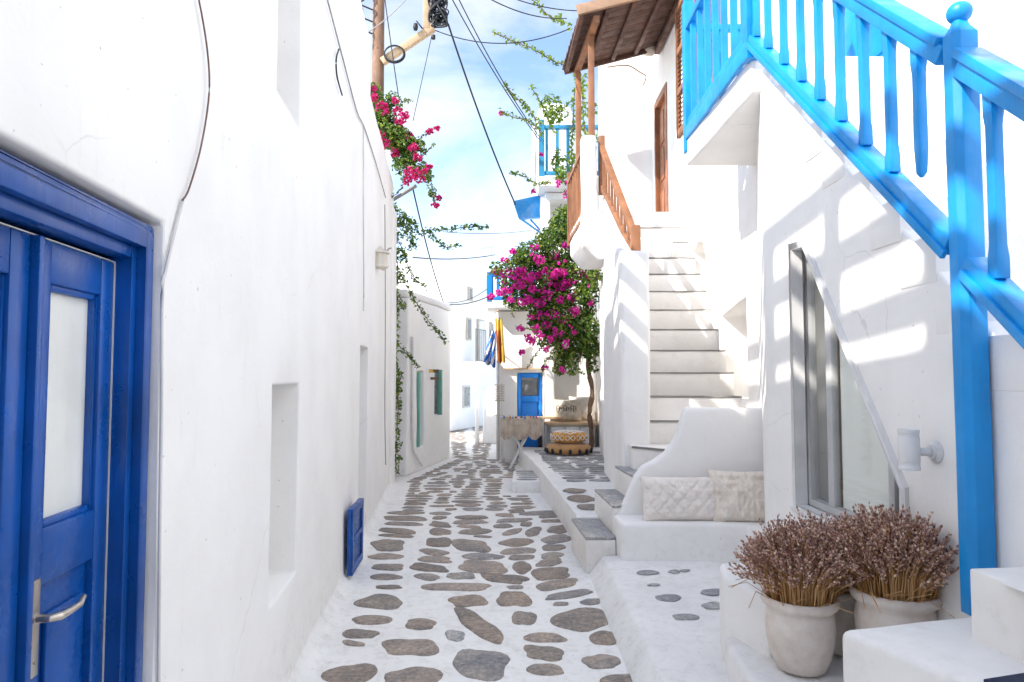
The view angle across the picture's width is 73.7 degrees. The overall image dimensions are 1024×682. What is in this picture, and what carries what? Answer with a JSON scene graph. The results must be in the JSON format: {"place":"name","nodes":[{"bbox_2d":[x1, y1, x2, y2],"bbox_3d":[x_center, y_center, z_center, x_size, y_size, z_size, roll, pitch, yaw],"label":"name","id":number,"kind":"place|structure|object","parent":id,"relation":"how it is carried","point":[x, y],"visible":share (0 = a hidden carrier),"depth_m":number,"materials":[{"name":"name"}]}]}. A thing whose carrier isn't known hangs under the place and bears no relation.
{"place":"outdoors","nodes":[
{"label":"outdoors","id":0,"kind":"place"},
{"bbox_2d":[397,263,503,431],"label":"back white house","id":1,"kind":"structure","parent":0,"point":[472,376],"depth_m":20.08,"materials":[{"name":"paint"}]},
{"bbox_2d":[462,385,469,407],"bbox_3d":[-1.356,1.640,20.187,0.080,0.654,0.497,-1,-3,20],"label":"small window","id":2,"kind":"structure","parent":1,"relation":"in","point":[465,388],"depth_m":20.08,"materials":[{"name":"grey glass"}]},
{"bbox_2d":[468,287,472,300],"bbox_3d":[-1.262,-1.417,20.597,0.080,0.414,0.289,-1,-3,20],"label":"upper window","id":3,"kind":"structure","parent":1,"relation":"in","point":[470,290],"depth_m":20.52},
{"bbox_2d":[477,319,483,360],"bbox_3d":[-0.985,-0.014,21.289,0.080,1.306,0.516,-1,-3,20],"label":"balcony door","id":4,"kind":"structure","parent":1,"relation":"in","point":[480,323],"depth_m":21.17,"materials":[{"name":"white wood"}]},
{"bbox_2d":[480,244,494,269],"bbox_3d":[-0.759,-2.534,21.153,0.454,0.950,0.027,0,-3,0],"label":"antenna","id":5,"kind":"object","parent":1,"relation":"on","point":[491,252],"visible":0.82,"depth_m":21.16,"materials":[{"name":"white metal"}]},
{"bbox_2d":[315,428,626,681],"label":"ground","id":6,"kind":"structure","parent":0,"point":[438,607],"depth_m":4.81,"materials":[{"name":"white concrete"}]},
{"bbox_2d":[0,0,397,681],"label":"whitewashed house","id":7,"kind":"structure","parent":6,"relation":"on","point":[278,368],"depth_m":2.06,"materials":[{"name":"white paint"}]},
{"bbox_2d":[0,225,29,681],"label":"door leaf","id":8,"kind":"structure","parent":7,"relation":"in","point":[14,244],"depth_m":1.36,"materials":[{"name":"paint"}]},
{"bbox_2d":[30,240,113,681],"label":"door leaf","id":9,"kind":"structure","parent":7,"relation":"in","point":[72,478],"depth_m":1.61,"materials":[{"name":"paint"}]},
{"bbox_2d":[157,199,183,681],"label":"conduit","id":10,"kind":"object","parent":7,"relation":"attached to","point":[161,446],"visible":1,"depth_m":1.84,"materials":[{"name":"white plastic"}]},
{"bbox_2d":[182,0,209,200],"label":"cable","id":11,"kind":"object","parent":7,"relation":"attached to","point":[187,192],"visible":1,"depth_m":2.14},
{"bbox_2d":[335,48,342,95],"bbox_3d":[-1.223,-1.926,4.836,0.012,0.263,0.298,0,-3,-6],"label":"stray wire","id":12,"kind":"object","parent":7,"relation":"attached to","point":[336,71],"visible":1,"depth_m":4.74,"materials":[{"name":"black rubber"}]},
{"bbox_2d":[347,498,363,575],"bbox_3d":[-1.266,1.573,5.529,0.045,0.510,0.508,0,-3,-3],"label":"hatch shutter","id":13,"kind":"object","parent":7,"relation":"attached to","point":[355,518],"visible":1,"depth_m":5.43,"materials":[{"name":"paint"}]},
{"bbox_2d":[327,0,385,197],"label":"cable","id":14,"kind":"object","parent":7,"relation":"attached to","point":[351,89],"visible":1,"depth_m":5.38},
{"bbox_2d":[363,128,364,310],"bbox_3d":[-1.396,-1.137,6.423,0.012,1.706,0.189,0,-3,-6],"label":"cable","id":15,"kind":"object","parent":7,"relation":"attached to","point":[363,227],"visible":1,"depth_m":6.42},
{"bbox_2d":[375,246,391,270],"bbox_3d":[-1.465,-0.954,7.789,0.210,0.268,0.361,-1,-3,18],"label":"wall lantern","id":16,"kind":"object","parent":7,"relation":"attached to","point":[381,253],"depth_m":7.65,"materials":[{"name":"beige metal"}]},
{"bbox_2d":[384,204,385,464],"bbox_3d":[-1.558,-0.049,8.395,0.012,3.181,0.480,0,-3,-6],"label":"cable","id":17,"kind":"object","parent":7,"relation":"attached to","point":[385,339],"visible":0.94,"depth_m":8.38,"materials":[{"name":"white plastic"}]},
{"bbox_2d":[394,184,416,200],"bbox_3d":[-1.670,-2.236,10.400,0.452,0.323,0.056,0,-3,-7],"label":"wire bracket","id":18,"kind":"object","parent":7,"relation":"attached to","point":[403,193],"visible":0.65,"depth_m":10.39,"materials":[{"name":"grey metal"}]},
{"bbox_2d":[361,0,448,111],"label":"utility pole","id":19,"kind":"object","parent":6,"relation":"on","point":[381,59],"visible":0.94,"depth_m":10.72,"materials":[{"name":"brown wood"}]},
{"bbox_2d":[369,0,405,31],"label":"overhead wire","id":20,"kind":"object","parent":19,"relation":"attached to","point":[388,16],"visible":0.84,"depth_m":10.66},
{"bbox_2d":[385,0,399,100],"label":"overhead wire","id":21,"kind":"object","parent":19,"relation":"attached to","point":[391,49],"visible":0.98,"depth_m":9.96,"materials":[{"name":"black rubber"}]},
{"bbox_2d":[413,35,431,119],"bbox_3d":[-1.364,-4.024,10.414,0.012,1.509,0.468,-2,-3,29],"label":"overhead wire","id":22,"kind":"object","parent":19,"relation":"attached to","point":[422,77],"visible":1,"depth_m":10.40,"materials":[{"name":"black rubber"}]},
{"bbox_2d":[412,254,494,259],"bbox_3d":[-0.952,-1.493,11.990,0.028,0.455,2.534,-2,-3,30],"label":"overhead wire","id":23,"kind":"object","parent":19,"relation":"attached to","point":[452,258],"visible":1,"depth_m":11.78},
{"bbox_2d":[448,23,515,204],"bbox_3d":[-0.468,-3.752,11.701,0.032,2.322,2.462,-1,-3,26],"label":"overhead wire","id":24,"kind":"object","parent":19,"relation":"attached to","point":[479,112],"visible":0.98,"depth_m":11.48,"materials":[{"name":"black rubber"}]},
{"bbox_2d":[452,0,538,138],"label":"overhead wire","id":25,"kind":"object","parent":19,"relation":"attached to","point":[490,66],"visible":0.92,"depth_m":11.61,"materials":[{"name":"black rubber"}]},
{"bbox_2d":[435,28,569,43],"bbox_3d":[-0.151,-4.734,10.600,2.103,0.246,0.016,0,-3,3],"label":"overhead wire","id":26,"kind":"object","parent":19,"relation":"attached to","point":[501,43],"visible":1,"depth_m":10.59,"materials":[{"name":"black rubber"}]},
{"bbox_2d":[395,289,452,475],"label":"white house","id":27,"kind":"structure","parent":6,"relation":"on","point":[431,419],"depth_m":11.71,"materials":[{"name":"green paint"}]},
{"bbox_2d":[411,337,422,466],"bbox_3d":[-1.555,1.007,11.166,0.052,2.136,0.463,-1,-3,15],"label":"drain pipe","id":28,"kind":"object","parent":27,"relation":"attached to","point":[412,402],"visible":0.97,"depth_m":10.98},
{"bbox_2d":[413,190,443,301],"bbox_3d":[-1.409,-1.494,11.888,0.024,1.577,2.820,0,-3,5],"label":"overhead wire","id":29,"kind":"object","parent":27,"relation":"attached to","point":[426,243],"visible":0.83,"depth_m":11.47,"materials":[{"name":"black rubber"}]},
{"bbox_2d":[429,369,438,379],"bbox_3d":[-1.356,0.584,11.879,0.170,0.180,0.036,0,-3,0],"label":"hanging sign","id":30,"kind":"object","parent":27,"relation":"attached to","point":[434,371],"visible":1,"depth_m":11.87,"materials":[{"name":"brown wood"}]},
{"bbox_2d":[435,373,437,413],"bbox_3d":[-1.379,0.937,12.332,0.022,0.760,0.155,-1,-3,11],"label":"window","id":31,"kind":"structure","parent":27,"relation":"in","point":[436,374],"depth_m":12.34,"materials":[{"name":"grey glass"}]},
{"bbox_2d":[449,289,486,302],"bbox_3d":[-0.840,-0.877,13.160,0.798,0.271,0.014,-1,-3,15],"label":"overhead wire","id":32,"kind":"object","parent":27,"relation":"attached to","point":[468,299],"visible":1,"depth_m":13.15,"materials":[{"name":"grey metal"}]},
{"bbox_2d":[450,297,486,304],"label":"overhead wire","id":33,"kind":"object","parent":27,"relation":"attached to","point":[469,302],"visible":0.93,"depth_m":13.14,"materials":[{"name":"grey metal"}]},
{"bbox_2d":[370,82,489,473],"bbox_3d":[-1.269,-0.867,10.080,1.832,5.746,1.320,0,-3,0],"label":"bougainvillea","id":34,"kind":"object","parent":6,"relation":"on","point":[400,142],"visible":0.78,"depth_m":9.93,"materials":[{"name":"green plant"}]},
{"bbox_2d":[321,426,631,681],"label":"paving stones","id":35,"kind":"object","parent":6,"relation":"on","point":[484,665],"visible":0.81,"depth_m":5.22,"materials":[{"name":"grey stone"}]},
{"bbox_2d":[475,399,478,443],"bbox_3d":[-0.811,1.869,15.848,0.100,1.050,0.100,0,-3,0],"label":"bollard","id":36,"kind":"object","parent":35,"relation":"on","point":[476,421],"visible":1,"depth_m":15.81,"materials":[{"name":"white paint"}]},
{"bbox_2d":[482,386,495,443],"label":"garden wall","id":37,"kind":"structure","parent":6,"relation":"on","point":[489,420],"depth_m":15.93,"materials":[{"name":"white paint"}]},
{"bbox_2d":[496,310,499,460],"bbox_3d":[-0.257,0.826,12.820,0.058,2.830,0.152,-1,-3,16],"label":"pole","id":38,"kind":"object","parent":6,"relation":"on","point":[498,458],"visible":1,"depth_m":12.83,"materials":[{"name":"white metal"}]},
{"bbox_2d":[483,330,495,367],"bbox_3d":[-0.425,0.146,12.789,0.250,0.719,0.140,0,-3,0],"label":"striped flag","id":39,"kind":"object","parent":38,"relation":"hanging from","point":[489,356],"visible":1,"depth_m":12.79,"materials":[{"name":"blue fabric"}]},
{"bbox_2d":[495,317,504,363],"bbox_3d":[-0.220,-0.008,12.867,0.190,0.878,0.140,0,-3,0],"label":"yellow flag","id":40,"kind":"object","parent":38,"relation":"hanging from","point":[500,344],"visible":1,"depth_m":12.87,"materials":[{"name":"fabric"}]},
{"bbox_2d":[494,383,504,460],"bbox_3d":[-0.233,1.510,12.679,0.194,1.450,0.039,0,-3,0],"label":"bead stand","id":41,"kind":"object","parent":6,"relation":"on","point":[501,394],"visible":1,"depth_m":12.69,"materials":[{"name":"beige metal"}]},
{"bbox_2d":[505,436,516,462],"bbox_3d":[-0.015,1.935,12.669,0.230,0.600,0.400,0,-3,0],"label":"white box","id":42,"kind":"object","parent":6,"relation":"on","point":[510,446],"visible":0.51,"depth_m":12.47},
{"bbox_2d":[509,436,527,467],"bbox_3d":[0.165,1.795,12.041,0.710,0.833,0.770,0,-3,0],"label":"market table","id":43,"kind":"object","parent":6,"relation":"on","point":[517,452],"visible":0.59,"depth_m":11.81,"materials":[{"name":"white wood"}]},
{"bbox_2d":[500,417,542,439],"bbox_3d":[0.165,1.547,12.102,0.734,0.354,0.692,0,-3,0],"label":"table cloth","id":44,"kind":"object","parent":43,"relation":"on","point":[523,428],"visible":1,"depth_m":11.82,"materials":[{"name":"beige fabric"}]},
{"bbox_2d":[512,471,540,492],"bbox_3d":[0.211,2.030,9.864,0.421,0.176,1.108,0,-3,0],"label":"kerb step","id":45,"kind":"object","parent":6,"relation":"on","point":[523,486],"visible":0.77,"depth_m":9.32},
{"bbox_2d":[516,416,561,446],"bbox_3d":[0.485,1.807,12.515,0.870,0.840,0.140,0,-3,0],"label":"wooden table","id":46,"kind":"object","parent":6,"relation":"on","point":[540,437],"visible":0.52,"depth_m":12.47,"materials":[{"name":"brown wood"}]},
{"bbox_2d":[531,104,598,446],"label":"tall white house","id":47,"kind":"structure","parent":6,"relation":"on","point":[562,387],"depth_m":12.99,"materials":[{"name":"white paint"}]},
{"bbox_2d":[444,228,541,233],"bbox_3d":[-0.249,-1.955,12.013,0.014,0.544,2.771,-2,-4,37],"label":"overhead wire","id":48,"kind":"object","parent":47,"relation":"attached to","point":[491,233],"visible":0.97,"depth_m":11.80,"materials":[{"name":"grey metal"}]},
{"bbox_2d":[513,195,540,231],"bbox_3d":[0.349,-2.492,13.109,0.189,0.804,0.988,-2,-4,37],"label":"awning","id":49,"kind":"object","parent":47,"relation":"attached to","point":[529,208],"visible":0.86,"depth_m":13.09,"materials":[{"name":"blue fabric"}]},
{"bbox_2d":[532,126,536,191],"bbox_3d":[0.440,-3.586,13.396,0.092,1.300,0.092,1,-3,-22],"label":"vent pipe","id":50,"kind":"object","parent":47,"relation":"attached to","point":[534,158],"visible":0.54,"depth_m":13.36,"materials":[{"name":"white metal"}]},
{"bbox_2d":[539,119,597,176],"bbox_3d":[1.155,-3.631,12.897,1.300,1.100,0.110,0,-3,0],"label":"balcony railing","id":51,"kind":"object","parent":47,"relation":"on","point":[544,158],"visible":0.46,"depth_m":12.86,"materials":[{"name":"teal paint"}]},
{"bbox_2d":[459,0,538,135],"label":"overhead wire","id":52,"kind":"object","parent":51,"relation":"attached to","point":[493,64],"visible":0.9,"depth_m":11.57,"materials":[{"name":"black rubber"}]},
{"bbox_2d":[492,0,597,198],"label":"climbing vine","id":53,"kind":"object","parent":51,"relation":"attached to","point":[550,113],"visible":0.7,"depth_m":12.18,"materials":[{"name":"green plant"}]},
{"bbox_2d":[519,447,613,537],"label":"raised platform","id":54,"kind":"structure","parent":6,"relation":"on","point":[554,484],"depth_m":8.26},
{"bbox_2d":[486,189,602,448],"bbox_3d":[0.594,-0.349,11.622,1.993,4.489,1.188,-1,-3,11],"label":"bougainvillea","id":55,"kind":"object","parent":54,"relation":"on","point":[552,301],"visible":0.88,"depth_m":11.48,"materials":[{"name":"pink plant"}]},
{"bbox_2d":[544,442,592,454],"bbox_3d":[0.930,1.762,11.222,0.798,0.204,0.735,0,-3,0],"label":"floor cushion","id":56,"kind":"object","parent":54,"relation":"on","point":[568,448],"visible":0.94,"depth_m":10.98,"materials":[{"name":"fabric"}]},
{"bbox_2d":[550,430,587,442],"bbox_3d":[0.940,1.573,11.236,0.636,0.212,0.575,0,-3,0],"label":"floor cushion","id":57,"kind":"object","parent":56,"relation":"on","point":[568,436],"visible":1,"depth_m":11.04,"materials":[{"name":"yellow fabric"}]},
{"bbox_2d":[544,420,597,446],"bbox_3d":[1.075,1.703,12.591,0.950,0.435,0.600,0,-3,0],"label":"cabinet bench","id":58,"kind":"object","parent":54,"relation":"on","point":[582,425],"visible":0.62,"depth_m":12.34,"materials":[{"name":"grey paint"}]},
{"bbox_2d":[552,427,564,441],"bbox_3d":[0.835,1.708,12.342,0.230,0.300,0.014,0,-3,0],"label":"cabinet door","id":59,"kind":"structure","parent":58,"relation":"in","point":[553,428],"depth_m":12.34,"materials":[{"name":"white wood"}]},
{"bbox_2d":[550,399,581,420],"bbox_3d":[1.000,1.276,12.610,0.600,0.407,0.236,0,-3,0],"label":"pillow","id":60,"kind":"object","parent":58,"relation":"on","point":[570,410],"visible":0.99,"depth_m":12.54,"materials":[{"name":"fabric"}]},
{"bbox_2d":[566,427,578,429],"bbox_3d":[1.095,1.708,12.342,0.230,0.300,0.014,0,-3,0],"label":"cabinet door","id":61,"kind":"structure","parent":58,"relation":"in","point":[567,428],"depth_m":12.34,"materials":[{"name":"white"}]},
{"bbox_2d":[568,396,595,420],"bbox_3d":[1.300,1.252,12.732,0.498,0.451,0.252,0,-3,0],"label":"pillow","id":62,"kind":"object","parent":58,"relation":"on","point":[584,407],"visible":0.51,"depth_m":12.66,"materials":[{"name":"beige fabric"}]},
{"bbox_2d":[581,427,588,443],"bbox_3d":[1.355,1.708,12.342,0.230,0.300,0.014,0,-3,0],"label":"cabinet door","id":63,"kind":"structure","parent":58,"relation":"in","point":[586,429],"depth_m":12.34,"materials":[{"name":"white wood"}]},
{"bbox_2d":[516,450,719,619],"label":"terrace stones","id":64,"kind":"object","parent":54,"relation":"on","point":[568,470],"visible":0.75,"depth_m":8.59,"materials":[{"name":"grey stone"}]},
{"bbox_2d":[596,238,672,446],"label":"passage wall","id":65,"kind":"structure","parent":6,"relation":"on","point":[657,247],"depth_m":8.67,"materials":[{"name":"white paint"}]},
{"bbox_2d":[570,136,603,269],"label":"jutting balcony","id":66,"kind":"structure","parent":65,"relation":"attached to","point":[587,247],"depth_m":9.03,"materials":[{"name":"white paint"}]},
{"bbox_2d":[567,152,580,245],"bbox_3d":[0.921,-2.080,9.962,0.083,1.150,1.392,0,-3,-2],"label":"wooden railing","id":67,"kind":"object","parent":66,"relation":"on","point":[573,195],"visible":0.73,"depth_m":9.95,"materials":[{"name":"orange wood"}]},
{"bbox_2d":[562,0,678,158],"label":"wooden canopy","id":68,"kind":"object","parent":66,"relation":"on","point":[607,32],"visible":0.89,"depth_m":9.55,"materials":[{"name":"brown wood"}]},
{"bbox_2d":[492,0,566,18],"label":"overhead wire","id":69,"kind":"object","parent":68,"relation":"attached to","point":[527,13],"visible":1,"depth_m":9.90,"materials":[{"name":"black rubber"}]},
{"bbox_2d":[518,0,576,10],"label":"overhead wire","id":70,"kind":"object","parent":68,"relation":"attached to","point":[546,7],"visible":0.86,"depth_m":9.55,"materials":[{"name":"black rubber"}]},
{"bbox_2d":[645,46,655,56],"bbox_3d":[2.155,-4.483,10.533,0.290,0.160,0.220,0,-3,0],"label":"porch lamp","id":71,"kind":"object","parent":68,"relation":"attached to","point":[649,51],"visible":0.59,"depth_m":10.46,"materials":[{"name":"beige metal"}]},
{"bbox_2d":[589,555,731,681],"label":"terrace","id":72,"kind":"structure","parent":6,"relation":"on","point":[655,640],"depth_m":4.12,"materials":[{"name":"white concrete"}]},
{"bbox_2d":[613,516,765,562],"bbox_3d":[1.510,1.598,5.314,1.358,0.350,0.742,0,-3,0],"label":"masonry bench","id":73,"kind":"object","parent":72,"relation":"on","point":[637,538],"visible":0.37,"depth_m":5.33,"materials":[{"name":"white paint"}]},
{"bbox_2d":[639,476,715,521],"bbox_3d":[1.367,1.272,5.506,0.660,0.345,0.242,0,-3,0],"label":"pillow","id":74,"kind":"object","parent":73,"relation":"on","point":[676,498],"visible":0.94,"depth_m":5.42,"materials":[{"name":"beige fabric"}]},
{"bbox_2d":[708,470,764,522],"bbox_3d":[1.840,1.245,5.468,0.498,0.404,0.293,0,-3,0],"label":"pillow","id":75,"kind":"object","parent":73,"relation":"on","point":[739,496],"visible":0.82,"depth_m":5.38,"materials":[{"name":"beige fabric"}]},
{"bbox_2d":[719,563,772,660],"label":"plinth","id":76,"kind":"structure","parent":72,"relation":"on","point":[741,619],"depth_m":3.37,"materials":[{"name":"white paint"}]},
{"bbox_2d":[726,636,845,681],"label":"plinth","id":77,"kind":"structure","parent":72,"relation":"on","point":[745,662],"depth_m":3.06,"materials":[{"name":"white paint"}]},
{"bbox_2d":[727,512,877,676],"bbox_3d":[1.276,1.102,3.031,0.608,0.681,0.604,0,-3,0],"label":"lavender pot","id":78,"kind":"object","parent":77,"relation":"on","point":[800,599],"visible":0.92,"depth_m":2.91,"materials":[{"name":"ceramic"}]},
{"bbox_2d":[777,506,855,654],"bbox_3d":[1.520,1.129,3.238,0.591,0.648,0.573,0,-3,0],"label":"lavender pot","id":79,"kind":"object","parent":77,"relation":"on","point":[845,622],"visible":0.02,"depth_m":3.11,"materials":[{"name":"ceramic"}]},
{"bbox_2d":[820,499,959,628],"bbox_3d":[1.625,1.028,2.875,0.626,0.714,0.631,-3,-4,42],"label":"lavender pot","id":80,"kind":"object","parent":77,"relation":"on","point":[904,583],"visible":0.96,"depth_m":2.76,"materials":[{"name":"ceramic"}]},
{"bbox_2d":[845,612,1023,681],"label":"plinth step","id":81,"kind":"object","parent":77,"relation":"on","point":[949,648],"visible":0.74,"depth_m":2.11,"materials":[{"name":"white paint"}]},
{"bbox_2d":[745,0,1023,612],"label":"stair railing","id":82,"kind":"object","parent":81,"relation":"on","point":[982,284],"visible":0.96,"depth_m":2.52,"materials":[{"name":"blue wood"}]},
{"bbox_2d":[969,563,1023,662],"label":"plinth step","id":83,"kind":"object","parent":81,"relation":"on","point":[997,606],"visible":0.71,"depth_m":2.08,"materials":[{"name":"white paint"}]},
{"bbox_2d":[984,673,1023,681],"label":"door mat","id":84,"kind":"object","parent":81,"relation":"on","point":[1019,677],"depth_m":1.84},
{"bbox_2d":[572,196,762,572],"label":"staircase","id":85,"kind":"structure","parent":6,"relation":"on","point":[671,405],"depth_m":6.60,"materials":[{"name":"paint"}]},
{"bbox_2d":[598,135,640,250],"bbox_3d":[1.235,-1.750,8.060,0.092,2.100,2.158,0,-3,-2],"label":"wooden railing","id":86,"kind":"object","parent":85,"relation":"on","point":[631,235],"visible":0.85,"depth_m":8.06,"materials":[{"name":"orange wood"}]},
{"bbox_2d":[598,0,793,455],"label":"stair house","id":87,"kind":"structure","parent":6,"relation":"on","point":[711,210],"depth_m":8.82,"materials":[{"name":"white paint"}]},
{"bbox_2d":[607,64,646,84],"bbox_3d":[1.876,-4.339,11.131,0.637,0.344,0.024,0,-3,0],"label":"cable","id":88,"kind":"object","parent":87,"relation":"attached to","point":[631,67],"visible":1,"depth_m":11.13,"materials":[{"name":"white plastic"}]},
{"bbox_2d":[659,100,665,211],"bbox_3d":[2.348,-2.697,10.438,0.045,2.010,0.680,0,-3,0],"label":"wooden door","id":89,"kind":"structure","parent":87,"relation":"in","point":[662,109],"depth_m":10.55,"materials":[{"name":"brown wood"}]},
{"bbox_2d":[694,0,720,103],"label":"window frame","id":90,"kind":"structure","parent":87,"relation":"in","point":[694,0],"depth_m":7.75,"materials":[{"name":"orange wood"}]},
{"bbox_2d":[686,0,1023,616],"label":"white house","id":91,"kind":"structure","parent":6,"relation":"on","point":[855,324],"depth_m":3.71,"materials":[{"name":"paint"}]},
{"bbox_2d":[682,0,757,153],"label":"landing railing","id":92,"kind":"object","parent":91,"relation":"on","point":[727,69],"visible":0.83,"depth_m":5.84,"materials":[{"name":"blue wood"}]},
{"bbox_2d":[803,252,898,527],"bbox_3d":[1.852,0.190,3.624,0.105,1.565,1.125,0,-3,0],"label":"window","id":93,"kind":"structure","parent":91,"relation":"in","point":[859,470],"depth_m":3.83,"materials":[{"name":"grey glass"}]},
{"bbox_2d":[844,8,882,56],"bbox_3d":[2.713,-3.059,5.294,0.055,2.140,0.810,0,-3,0],"label":"blue door","id":94,"kind":"structure","parent":91,"relation":"in","point":[875,48],"depth_m":5.35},
{"bbox_2d":[897,428,943,470],"bbox_3d":[1.669,0.446,2.804,0.159,0.166,0.096,0,-3,0],"label":"wall light","id":95,"kind":"object","parent":91,"relation":"attached to","point":[911,452],"visible":1,"depth_m":2.77,"materials":[{"name":"white ceramic"}]},
{"bbox_2d":[361,0,597,296],"label":"sky","id":96,"kind":"structure","parent":0,"point":[470,182],"materials":[{"name":"blue"}]},
{"bbox_2d":[487,301,543,458],"bbox_3d":[0.072,0.851,14.975,1.110,3.014,4.206,0,-3,0],"label":"azure door house","id":97,"kind":"structure","parent":0,"point":[523,386],"depth_m":13.21,"materials":[{"name":"paint"}]},
{"bbox_2d":[487,272,516,301],"bbox_3d":[0.075,-1.031,13.018,1.110,0.560,0.100,0,-3,0],"label":"balcony railing","id":98,"kind":"object","parent":97,"relation":"on","point":[489,284],"visible":0.16,"depth_m":12.97,"materials":[{"name":"paint"}]},
{"bbox_2d":[518,373,541,456],"bbox_3d":[0.345,1.433,13.240,0.473,1.628,0.050,0,-3,0],"label":"door","id":99,"kind":"structure","parent":97,"relation":"in","point":[527,405],"depth_m":13.25,"materials":[{"name":"paint"}]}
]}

